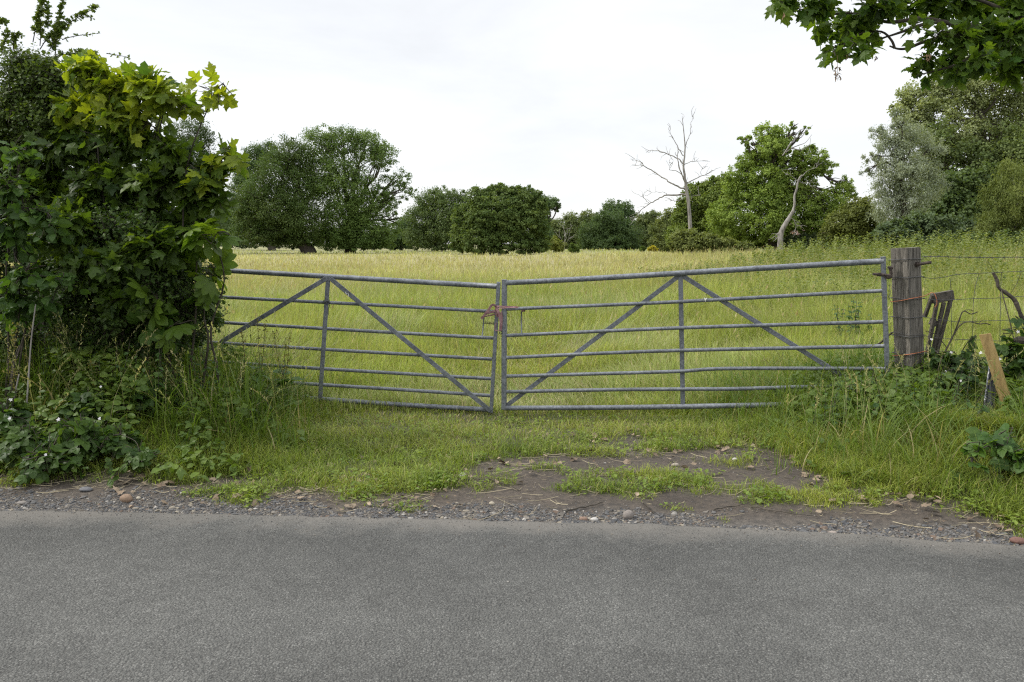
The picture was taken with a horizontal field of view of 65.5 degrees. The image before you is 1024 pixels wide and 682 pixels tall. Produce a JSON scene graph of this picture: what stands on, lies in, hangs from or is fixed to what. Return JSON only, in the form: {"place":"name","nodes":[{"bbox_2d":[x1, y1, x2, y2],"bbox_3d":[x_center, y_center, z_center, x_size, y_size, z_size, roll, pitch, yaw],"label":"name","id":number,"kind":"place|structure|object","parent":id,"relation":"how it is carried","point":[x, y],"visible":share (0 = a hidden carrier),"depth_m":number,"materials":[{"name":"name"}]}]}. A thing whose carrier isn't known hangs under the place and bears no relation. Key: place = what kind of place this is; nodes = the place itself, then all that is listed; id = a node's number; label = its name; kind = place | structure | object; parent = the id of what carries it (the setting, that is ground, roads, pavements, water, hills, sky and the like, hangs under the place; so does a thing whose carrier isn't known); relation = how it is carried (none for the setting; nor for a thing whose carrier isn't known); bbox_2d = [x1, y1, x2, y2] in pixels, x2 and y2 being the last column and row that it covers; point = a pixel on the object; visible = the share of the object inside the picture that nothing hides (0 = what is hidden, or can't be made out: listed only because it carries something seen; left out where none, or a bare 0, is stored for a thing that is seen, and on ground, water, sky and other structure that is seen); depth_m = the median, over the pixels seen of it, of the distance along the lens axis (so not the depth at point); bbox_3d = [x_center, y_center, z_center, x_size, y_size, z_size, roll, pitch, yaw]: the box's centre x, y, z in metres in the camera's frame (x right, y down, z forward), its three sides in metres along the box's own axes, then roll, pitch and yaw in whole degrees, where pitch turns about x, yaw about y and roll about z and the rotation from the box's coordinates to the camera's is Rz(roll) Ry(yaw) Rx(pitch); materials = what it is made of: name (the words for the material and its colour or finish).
{"place":"outdoors","nodes":[
{"label":"outdoors","id":0,"kind":"place"},
{"bbox_2d":[0,0,1022,243],"label":"sky","id":1,"kind":"structure","parent":0,"point":[556,97],"materials":[{"name":"white"}]},
{"bbox_2d":[0,510,1023,681],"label":"road","id":2,"kind":"structure","parent":0,"point":[273,603],"depth_m":3.38,"materials":[{"name":"asphalt"}]},
{"bbox_2d":[3,510,1023,607],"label":"road grit","id":3,"kind":"object","parent":2,"relation":"on","point":[507,535],"visible":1,"depth_m":4.24,"materials":[{"name":"stone"}]},
{"bbox_2d":[0,244,1023,543],"bbox_3d":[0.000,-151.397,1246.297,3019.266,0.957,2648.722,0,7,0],"label":"ground","id":4,"kind":"structure","parent":0,"point":[914,514],"depth_m":5.00,"materials":[{"name":"soil"}]},
{"bbox_2d":[0,322,21,425],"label":"dock plant","id":5,"kind":"object","parent":4,"relation":"on","point":[14,368],"visible":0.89,"depth_m":5.61,"materials":[{"name":"green plant"}]},
{"bbox_2d":[26,304,35,402],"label":"dry stem","id":6,"kind":"object","parent":4,"relation":"on","point":[30,355],"visible":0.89,"depth_m":5.65,"materials":[{"name":"plant"}]},
{"bbox_2d":[0,135,89,403],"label":"elm sapling","id":7,"kind":"object","parent":4,"relation":"on","point":[33,219],"visible":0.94,"depth_m":5.63,"materials":[{"name":"green plant"}]},
{"bbox_2d":[25,323,67,393],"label":"nettle plant","id":8,"kind":"object","parent":4,"relation":"on","point":[39,353],"visible":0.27,"depth_m":6.37,"materials":[{"name":"green plant"}]},
{"bbox_2d":[0,0,129,377],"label":"hawthorn bush","id":9,"kind":"object","parent":4,"relation":"on","point":[36,78],"visible":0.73,"depth_m":6.27,"materials":[{"name":"green plant"}]},
{"bbox_2d":[0,381,170,487],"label":"bramble","id":10,"kind":"object","parent":4,"relation":"on","point":[78,440],"visible":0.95,"depth_m":5.27,"materials":[{"name":"green plant"}]},
{"bbox_2d":[79,487,92,491],"bbox_3d":[-2.660,0.926,4.973,0.086,0.031,0.065,0,7,0],"label":"stone","id":11,"kind":"object","parent":4,"relation":"on","point":[85,489],"visible":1,"depth_m":4.95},
{"bbox_2d":[61,324,131,383],"bbox_3d":[-3.318,0.161,6.338,0.590,0.746,0.282,1,7,6],"label":"nettle plant","id":12,"kind":"object","parent":4,"relation":"on","point":[69,362],"visible":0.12,"depth_m":6.35,"materials":[{"name":"green plant"}]},
{"bbox_2d":[0,162,205,359],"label":"hawthorn bush","id":13,"kind":"object","parent":4,"relation":"on","point":[76,169],"depth_m":6.89,"materials":[{"name":"green plant"}]},
{"bbox_2d":[87,359,131,426],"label":"dock plant","id":14,"kind":"object","parent":4,"relation":"on","point":[92,364],"visible":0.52,"depth_m":5.90,"materials":[{"name":"green plant"}]},
{"bbox_2d":[0,193,229,374],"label":"hawthorn bush","id":15,"kind":"object","parent":4,"relation":"on","point":[170,285],"visible":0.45,"depth_m":6.18,"materials":[{"name":"green plant"}]},
{"bbox_2d":[3,56,240,379],"bbox_3d":[-3.251,-0.884,6.253,2.236,2.941,1.248,3,7,20],"label":"sycamore bush","id":16,"kind":"object","parent":4,"relation":"on","point":[155,178],"visible":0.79,"depth_m":6.08,"materials":[{"name":"green plant"}]},
{"bbox_2d":[96,340,167,425],"bbox_3d":[-2.862,0.325,6.003,0.513,0.678,0.274,0,7,0],"label":"nettle plant","id":17,"kind":"object","parent":4,"relation":"on","point":[118,366],"visible":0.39,"depth_m":5.92,"materials":[{"name":"green plant"}]},
{"bbox_2d":[47,48,251,385],"bbox_3d":[-2.854,-0.833,6.196,1.819,2.855,0.617,2,7,15],"label":"sycamore bush","id":18,"kind":"object","parent":4,"relation":"on","point":[112,101],"visible":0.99,"depth_m":6.01,"materials":[{"name":"green plant"}]},
{"bbox_2d":[139,327,185,418],"bbox_3d":[-2.641,0.274,5.979,0.385,0.783,0.297,0,7,0],"label":"dock plant","id":19,"kind":"object","parent":4,"relation":"on","point":[168,389],"visible":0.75,"depth_m":5.98,"materials":[{"name":"green plant"}]},
{"bbox_2d":[135,339,198,419],"bbox_3d":[-2.655,0.326,6.080,0.504,0.709,0.404,4,8,31],"label":"nettle plant","id":20,"kind":"object","parent":4,"relation":"on","point":[161,368],"visible":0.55,"depth_m":5.97,"materials":[{"name":"green plant"}]},
{"bbox_2d":[0,320,346,479],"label":"rank grass","id":21,"kind":"structure","parent":4,"relation":"on","point":[223,382],"depth_m":6.08,"materials":[{"name":"plant"}]},
{"bbox_2d":[126,218,242,407],"bbox_3d":[-2.458,-0.102,6.112,0.863,1.666,0.594,0,7,0],"label":"horse chestnut sapling","id":22,"kind":"object","parent":4,"relation":"on","point":[206,293],"visible":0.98,"depth_m":5.99,"materials":[{"name":"green plant"}]},
{"bbox_2d":[169,338,223,415],"bbox_3d":[-2.427,0.319,6.299,0.452,0.740,0.546,0,7,0],"label":"nettle plant","id":23,"kind":"object","parent":4,"relation":"on","point":[205,368],"visible":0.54,"depth_m":6.18,"materials":[{"name":"green plant"}]},
{"bbox_2d":[163,115,230,245],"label":"woodland tree","id":24,"kind":"object","parent":4,"relation":"on","point":[208,141],"visible":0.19,"depth_m":92.89,"materials":[{"name":"green plant"}]},
{"bbox_2d":[212,190,260,248],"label":"woodland tree","id":25,"kind":"object","parent":4,"relation":"on","point":[231,234],"visible":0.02,"depth_m":172.42,"materials":[{"name":"green plant"}]},
{"bbox_2d":[220,373,272,425],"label":"nettle plant","id":26,"kind":"object","parent":4,"relation":"on","point":[270,407],"visible":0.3,"depth_m":6.33,"materials":[{"name":"green plant"}]},
{"bbox_2d":[214,138,290,250],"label":"oak tree","id":27,"kind":"object","parent":4,"relation":"on","point":[255,153],"visible":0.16,"depth_m":146.50,"materials":[{"name":"green plant"}]},
{"bbox_2d":[239,316,269,408],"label":"dock plant","id":28,"kind":"object","parent":4,"relation":"on","point":[258,346],"visible":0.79,"depth_m":6.72,"materials":[{"name":"green plant"}]},
{"bbox_2d":[232,241,312,248],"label":"woodland tree","id":29,"kind":"object","parent":4,"relation":"on","point":[240,245],"visible":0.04,"depth_m":212.39,"materials":[{"name":"green plant"}]},
{"bbox_2d":[227,134,329,253],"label":"oak tree","id":30,"kind":"object","parent":4,"relation":"on","point":[290,214],"visible":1,"depth_m":114.28,"materials":[{"name":"green plant"}]},
{"bbox_2d":[268,330,305,417],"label":"dock plant","id":31,"kind":"object","parent":4,"relation":"on","point":[282,370],"visible":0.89,"depth_m":6.85,"materials":[{"name":"green plant"}]},
{"bbox_2d":[171,268,500,412],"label":"metal gate","id":32,"kind":"structure","parent":4,"relation":"on","point":[328,278],"depth_m":7.43,"materials":[{"name":"metal"}]},
{"bbox_2d":[296,123,416,252],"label":"oak tree","id":33,"kind":"object","parent":4,"relation":"on","point":[347,234],"visible":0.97,"depth_m":117.74,"materials":[{"name":"green plant"}]},
{"bbox_2d":[383,211,414,250],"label":"woodland tree","id":34,"kind":"object","parent":4,"relation":"on","point":[400,240],"visible":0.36,"depth_m":157.34,"materials":[{"name":"green plant"}]},
{"bbox_2d":[400,185,468,250],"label":"lime tree","id":35,"kind":"object","parent":4,"relation":"on","point":[431,222],"visible":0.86,"depth_m":141.13,"materials":[{"name":"green plant"}]},
{"bbox_2d":[438,477,520,490],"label":"twig","id":36,"kind":"object","parent":4,"relation":"on","point":[485,479],"visible":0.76,"depth_m":5.13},
{"bbox_2d":[447,182,552,254],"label":"beech tree","id":37,"kind":"object","parent":4,"relation":"on","point":[497,217],"visible":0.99,"depth_m":96.95,"materials":[{"name":"green plant"}]},
{"bbox_2d":[0,439,1021,545],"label":"straw litter","id":38,"kind":"object","parent":4,"relation":"on","point":[303,488],"visible":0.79,"depth_m":4.96,"materials":[{"name":"plant"}]},
{"bbox_2d":[0,242,1023,414],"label":"meadow grass","id":39,"kind":"structure","parent":4,"relation":"on","point":[819,309],"depth_m":11.55,"materials":[{"name":"plant"}]},
{"bbox_2d":[0,373,1023,537],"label":"verge grass","id":40,"kind":"structure","parent":4,"relation":"on","point":[302,474],"depth_m":5.45,"materials":[{"name":"plant"}]},
{"bbox_2d":[0,332,1023,482],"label":"undergrowth","id":41,"kind":"object","parent":4,"relation":"on","point":[118,400],"visible":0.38,"depth_m":5.89,"materials":[{"name":"green plant"}]},
{"bbox_2d":[923,290,954,358],"bbox_3d":[3.614,-0.127,6.763,0.217,0.617,0.110,0,7,0],"label":"broken pallet","id":42,"kind":"object","parent":41,"relation":"on","point":[943,297],"visible":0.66,"depth_m":6.73,"materials":[{"name":"wood"}]},
{"bbox_2d":[19,452,1004,538],"bbox_3d":[0.852,0.914,5.108,7.598,0.069,1.888,1,7,8],"label":"grit","id":43,"kind":"object","parent":4,"relation":"on","point":[591,498],"visible":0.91,"depth_m":4.81,"materials":[{"name":"stone"}]},
{"bbox_2d":[0,410,1023,529],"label":"weeds","id":44,"kind":"object","parent":4,"relation":"on","point":[748,493],"visible":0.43,"depth_m":5.21,"materials":[{"name":"green plant"}]},
{"bbox_2d":[0,299,1023,450],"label":"grass seed heads","id":45,"kind":"object","parent":4,"relation":"on","point":[275,351],"depth_m":5.95,"materials":[{"name":"plant"}]},
{"bbox_2d":[3,245,1023,376],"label":"grass seed heads","id":46,"kind":"object","parent":4,"relation":"on","point":[349,267],"depth_m":26.73,"materials":[{"name":"plant"}]},
{"bbox_2d":[266,388,768,424],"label":"grass","id":47,"kind":"structure","parent":4,"relation":"on","point":[596,416],"depth_m":7.28,"materials":[{"name":"plant"}]},
{"bbox_2d":[528,193,560,251],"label":"oak tree","id":48,"kind":"object","parent":4,"relation":"on","point":[553,204],"visible":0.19,"depth_m":127.72,"materials":[{"name":"green plant"}]},
{"bbox_2d":[548,235,566,252],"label":"bush","id":49,"kind":"object","parent":4,"relation":"on","point":[558,246],"visible":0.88,"depth_m":110.75,"materials":[{"name":"green plant"}]},
{"bbox_2d":[103,421,1023,538],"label":"leaf litter","id":50,"kind":"object","parent":4,"relation":"on","point":[804,474],"visible":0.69,"depth_m":5.04,"materials":[{"name":"plant"}]},
{"bbox_2d":[556,223,572,248],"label":"dead shrub","id":51,"kind":"object","parent":4,"relation":"on","point":[565,234],"visible":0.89,"depth_m":158.50,"materials":[{"name":"plant"}]},
{"bbox_2d":[550,209,588,248],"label":"woodland tree","id":52,"kind":"object","parent":4,"relation":"on","point":[571,219],"visible":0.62,"depth_m":186.31,"materials":[{"name":"green plant"}]},
{"bbox_2d":[568,243,579,252],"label":"bush","id":53,"kind":"object","parent":4,"relation":"on","point":[572,248],"visible":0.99,"depth_m":106.85,"materials":[{"name":"green plant"}]},
{"bbox_2d":[565,501,602,512],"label":"twig","id":54,"kind":"object","parent":4,"relation":"on","point":[566,511],"visible":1,"depth_m":4.66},
{"bbox_2d":[577,208,600,236],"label":"woodland tree","id":55,"kind":"object","parent":4,"relation":"on","point":[584,216],"visible":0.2,"depth_m":197.27,"materials":[{"name":"green plant"}]},
{"bbox_2d":[576,208,646,249],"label":"chestnut tree","id":56,"kind":"object","parent":4,"relation":"on","point":[615,234],"visible":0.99,"depth_m":146.09,"materials":[{"name":"green plant"}]},
{"bbox_2d":[601,198,639,228],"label":"oak tree","id":57,"kind":"object","parent":4,"relation":"on","point":[619,207],"visible":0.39,"depth_m":206.03,"materials":[{"name":"green plant"}]},
{"bbox_2d":[623,510,633,518],"bbox_3d":[0.663,0.994,4.539,0.064,0.065,0.050,0,7,0],"label":"stone","id":58,"kind":"object","parent":4,"relation":"on","point":[627,514],"visible":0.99,"depth_m":4.52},
{"bbox_2d":[639,246,646,251],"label":"bush","id":59,"kind":"object","parent":4,"relation":"on","point":[641,248],"visible":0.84,"depth_m":106.98,"materials":[{"name":"green plant"}]},
{"bbox_2d":[634,209,661,247],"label":"woodland tree","id":60,"kind":"object","parent":4,"relation":"on","point":[645,218],"visible":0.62,"depth_m":196.21,"materials":[{"name":"green plant"}]},
{"bbox_2d":[647,245,657,251],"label":"gorse bush","id":61,"kind":"object","parent":4,"relation":"on","point":[653,248],"visible":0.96,"depth_m":104.12,"materials":[{"name":"yellow plant"}]},
{"bbox_2d":[646,207,675,252],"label":"birch tree","id":62,"kind":"object","parent":4,"relation":"on","point":[658,241],"visible":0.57,"depth_m":108.04,"materials":[{"name":"green plant"}]},
{"bbox_2d":[629,108,719,252],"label":"dead tree","id":63,"kind":"object","parent":4,"relation":"on","point":[685,187],"visible":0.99,"depth_m":68.84,"materials":[{"name":"grey wood"}]},
{"bbox_2d":[662,171,742,252],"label":"maple tree","id":64,"kind":"object","parent":4,"relation":"on","point":[711,189],"visible":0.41,"depth_m":80.44,"materials":[{"name":"green plant"}]},
{"bbox_2d":[667,228,755,253],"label":"bush","id":65,"kind":"object","parent":4,"relation":"on","point":[689,239],"visible":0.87,"depth_m":64.72,"materials":[{"name":"green plant"}]},
{"bbox_2d":[714,503,748,509],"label":"twig","id":66,"kind":"object","parent":4,"relation":"on","point":[730,506],"visible":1,"depth_m":4.64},
{"bbox_2d":[702,120,858,251],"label":"oak tree","id":67,"kind":"object","parent":4,"relation":"on","point":[769,200],"visible":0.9,"depth_m":72.94,"materials":[{"name":"green plant"}]},
{"bbox_2d":[751,506,817,516],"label":"twig","id":68,"kind":"object","parent":4,"relation":"on","point":[780,511],"visible":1,"depth_m":4.56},
{"bbox_2d":[771,158,821,249],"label":"leaning dead tree","id":69,"kind":"object","parent":4,"relation":"on","point":[780,233],"visible":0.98,"depth_m":67.12,"materials":[{"name":"grey wood"}]},
{"bbox_2d":[783,232,840,250],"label":"hedge shrub","id":70,"kind":"object","parent":4,"relation":"on","point":[787,238],"visible":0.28,"depth_m":71.17,"materials":[{"name":"green plant"}]},
{"bbox_2d":[632,225,1023,326],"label":"tall weeds","id":71,"kind":"object","parent":4,"relation":"on","point":[999,245],"visible":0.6,"depth_m":20.45,"materials":[{"name":"green plant"}]},
{"bbox_2d":[807,387,854,433],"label":"nettle plant","id":72,"kind":"object","parent":4,"relation":"on","point":[826,407],"visible":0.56,"depth_m":5.96,"materials":[{"name":"green plant"}]},
{"bbox_2d":[667,329,1023,494],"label":"rank grass","id":73,"kind":"structure","parent":4,"relation":"on","point":[883,434],"depth_m":5.80,"materials":[{"name":"plant"}]},
{"bbox_2d":[834,300,862,340],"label":"nettle plant","id":74,"kind":"object","parent":4,"relation":"on","point":[855,317],"visible":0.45,"depth_m":9.12,"materials":[{"name":"green plant"}]},
{"bbox_2d":[815,195,890,249],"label":"hedge shrub","id":75,"kind":"object","parent":4,"relation":"on","point":[850,219],"visible":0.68,"depth_m":68.02,"materials":[{"name":"green plant"}]},
{"bbox_2d":[834,362,888,407],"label":"nettle plant","id":76,"kind":"object","parent":4,"relation":"on","point":[840,385],"visible":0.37,"depth_m":6.18,"materials":[{"name":"green plant"}]},
{"bbox_2d":[865,302,890,337],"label":"nettle plant","id":77,"kind":"object","parent":4,"relation":"on","point":[871,319],"visible":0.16,"depth_m":9.17,"materials":[{"name":"green plant"}]},
{"bbox_2d":[862,379,920,426],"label":"nettle plant","id":78,"kind":"object","parent":4,"relation":"on","point":[880,400],"visible":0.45,"depth_m":5.70,"materials":[{"name":"green plant"}]},
{"bbox_2d":[764,0,1023,92],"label":"sycamore tree","id":79,"kind":"object","parent":4,"relation":"on","point":[989,40],"visible":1,"depth_m":5.09,"materials":[{"name":"green plant"}]},
{"bbox_2d":[872,247,931,393],"bbox_3d":[3.181,-0.095,6.531,0.515,1.342,0.286,0,7,0],"label":"gate post","id":80,"kind":"object","parent":4,"relation":"on","point":[908,309],"visible":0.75,"depth_m":6.49,"materials":[{"name":"wood"}]},
{"bbox_2d":[501,256,889,409],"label":"metal gate","id":81,"kind":"structure","parent":80,"relation":"attached to","point":[680,275],"depth_m":6.96,"materials":[{"name":"metal"}]},
{"bbox_2d":[481,304,524,333],"bbox_3d":[-0.084,-0.205,7.332,0.416,0.284,0.105,0,7,0],"label":"gate latch","id":82,"kind":"object","parent":81,"relation":"attached to","point":[497,314],"visible":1,"depth_m":7.29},
{"bbox_2d":[890,292,936,306],"bbox_3d":[3.344,-0.336,6.581,0.412,0.126,0.198,-3,8,-25],"label":"baler twine","id":83,"kind":"object","parent":80,"relation":"attached to","point":[918,297],"visible":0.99,"depth_m":6.53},
{"bbox_2d":[875,255,1023,366],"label":"wire fence","id":84,"kind":"object","parent":80,"relation":"attached to","point":[973,298],"visible":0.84,"depth_m":6.49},
{"bbox_2d":[858,105,952,224],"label":"silver willow","id":85,"kind":"object","parent":4,"relation":"on","point":[902,168],"visible":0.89,"depth_m":48.72,"materials":[{"name":"green plant"}]},
{"bbox_2d":[870,208,984,250],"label":"dogwood bush","id":86,"kind":"object","parent":4,"relation":"on","point":[915,222],"visible":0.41,"depth_m":43.05,"materials":[{"name":"green plant"}]},
{"bbox_2d":[908,363,975,409],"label":"nettle plant","id":87,"kind":"object","parent":4,"relation":"on","point":[953,389],"visible":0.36,"depth_m":5.88,"materials":[{"name":"green plant"}]},
{"bbox_2d":[918,335,988,402],"bbox_3d":[3.483,0.318,6.313,0.628,0.712,0.559,0,7,0],"label":"bramble","id":88,"kind":"object","parent":4,"relation":"on","point":[953,361],"visible":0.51,"depth_m":6.30,"materials":[{"name":"green plant"}]},
{"bbox_2d":[927,309,990,364],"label":"thorny twig","id":89,"kind":"object","parent":88,"relation":"on","point":[956,328],"visible":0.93,"depth_m":6.43,"materials":[{"name":"brown plant"}]},
{"bbox_2d":[886,44,1023,184],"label":"poplar tree","id":90,"kind":"object","parent":4,"relation":"on","point":[980,105],"visible":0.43,"depth_m":59.73,"materials":[{"name":"green plant"}]},
{"bbox_2d":[904,114,1023,207],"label":"woodland tree","id":91,"kind":"object","parent":4,"relation":"on","point":[1013,147],"visible":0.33,"depth_m":57.93,"materials":[{"name":"green plant"}]},
{"bbox_2d":[937,385,990,424],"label":"nettle plant","id":92,"kind":"object","parent":4,"relation":"on","point":[968,403],"visible":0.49,"depth_m":5.52,"materials":[{"name":"green plant"}]},
{"bbox_2d":[920,160,1023,223],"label":"woodland tree","id":93,"kind":"object","parent":4,"relation":"on","point":[960,195],"visible":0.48,"depth_m":52.76,"materials":[{"name":"green plant"}]},
{"bbox_2d":[933,227,1023,251],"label":"elder bush","id":94,"kind":"object","parent":4,"relation":"on","point":[1017,233],"visible":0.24,"depth_m":37.55,"materials":[{"name":"green plant"}]},
{"bbox_2d":[947,423,1023,481],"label":"bramble","id":95,"kind":"object","parent":4,"relation":"on","point":[1000,442],"visible":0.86,"depth_m":4.88,"materials":[{"name":"green plant"}]},
{"bbox_2d":[984,368,995,408],"bbox_3d":[3.493,0.383,5.809,0.134,0.392,0.067,-7,10,-44],"label":"dark board","id":96,"kind":"object","parent":4,"relation":"on","point":[992,386],"visible":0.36,"depth_m":5.81,"materials":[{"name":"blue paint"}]},
{"bbox_2d":[979,333,1012,410],"bbox_3d":[3.514,0.285,5.751,0.285,0.679,0.066,5,9,36],"label":"wooden stake","id":97,"kind":"object","parent":4,"relation":"on","point":[988,345],"visible":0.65,"depth_m":5.74,"materials":[{"name":"brown wood"}]},
{"bbox_2d":[971,155,1023,235],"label":"birch tree","id":98,"kind":"object","parent":4,"relation":"on","point":[1006,211],"visible":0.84,"depth_m":41.15,"materials":[{"name":"green plant"}]},
{"bbox_2d":[987,315,1023,401],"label":"bramble","id":99,"kind":"object","parent":4,"relation":"on","point":[1009,351],"visible":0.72,"depth_m":6.11,"materials":[{"name":"green plant"}]},
{"bbox_2d":[988,262,1023,337],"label":"dead branch","id":100,"kind":"object","parent":99,"relation":"on","point":[1014,301],"visible":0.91,"depth_m":6.32,"materials":[{"name":"wood"}]},
{"bbox_2d":[1013,336,1023,343],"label":"dark stump","id":101,"kind":"object","parent":99,"relation":"on","point":[1020,339],"visible":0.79,"depth_m":6.12,"materials":[{"name":"wood"}]},
{"bbox_2d":[1009,536,1023,544],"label":"brick fragment","id":102,"kind":"object","parent":4,"relation":"on","point":[1018,540],"visible":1,"depth_m":4.15,"materials":[{"name":"brick"}]},
{"bbox_2d":[0,486,1023,545],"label":"gravel","id":103,"kind":"structure","parent":0,"point":[511,512],"depth_m":4.61,"materials":[{"name":"gravel"}]},
{"bbox_2d":[119,494,132,502],"bbox_3d":[-2.328,0.950,4.803,0.082,0.058,0.060,0,7,0],"label":"stone","id":104,"kind":"object","parent":103,"relation":"on","point":[127,498],"visible":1,"depth_m":4.78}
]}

